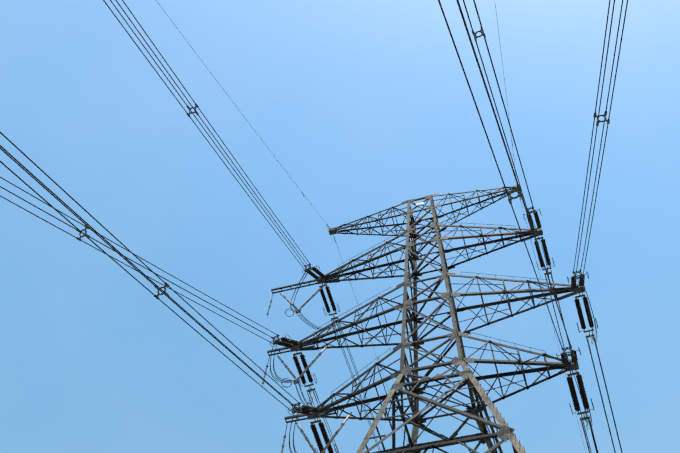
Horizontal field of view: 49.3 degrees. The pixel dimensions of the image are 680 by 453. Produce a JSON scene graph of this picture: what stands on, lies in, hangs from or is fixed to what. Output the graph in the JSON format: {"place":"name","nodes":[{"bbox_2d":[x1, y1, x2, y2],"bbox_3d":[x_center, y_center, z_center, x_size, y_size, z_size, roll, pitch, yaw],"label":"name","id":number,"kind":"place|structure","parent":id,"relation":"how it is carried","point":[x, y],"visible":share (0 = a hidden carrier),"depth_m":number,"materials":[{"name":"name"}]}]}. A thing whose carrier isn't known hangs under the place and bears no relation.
{"place":"outdoors","nodes":[
{"label":"outdoors","id":0,"kind":"place"},
{"bbox_2d":[0,0,679,452],"label":"sky","id":1,"kind":"structure","parent":0,"point":[368,107],"materials":[{"name":"blue"}]},
{"label":"ground","id":2,"kind":"structure","parent":0,"visible":0},
{"bbox_2d":[0,0,627,452],"bbox_3d":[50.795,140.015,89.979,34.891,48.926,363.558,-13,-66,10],"label":"transmission tower","id":3,"kind":"structure","parent":2,"relation":"on","point":[414,398],"depth_m":34.93,"materials":[{"name":"metal"}]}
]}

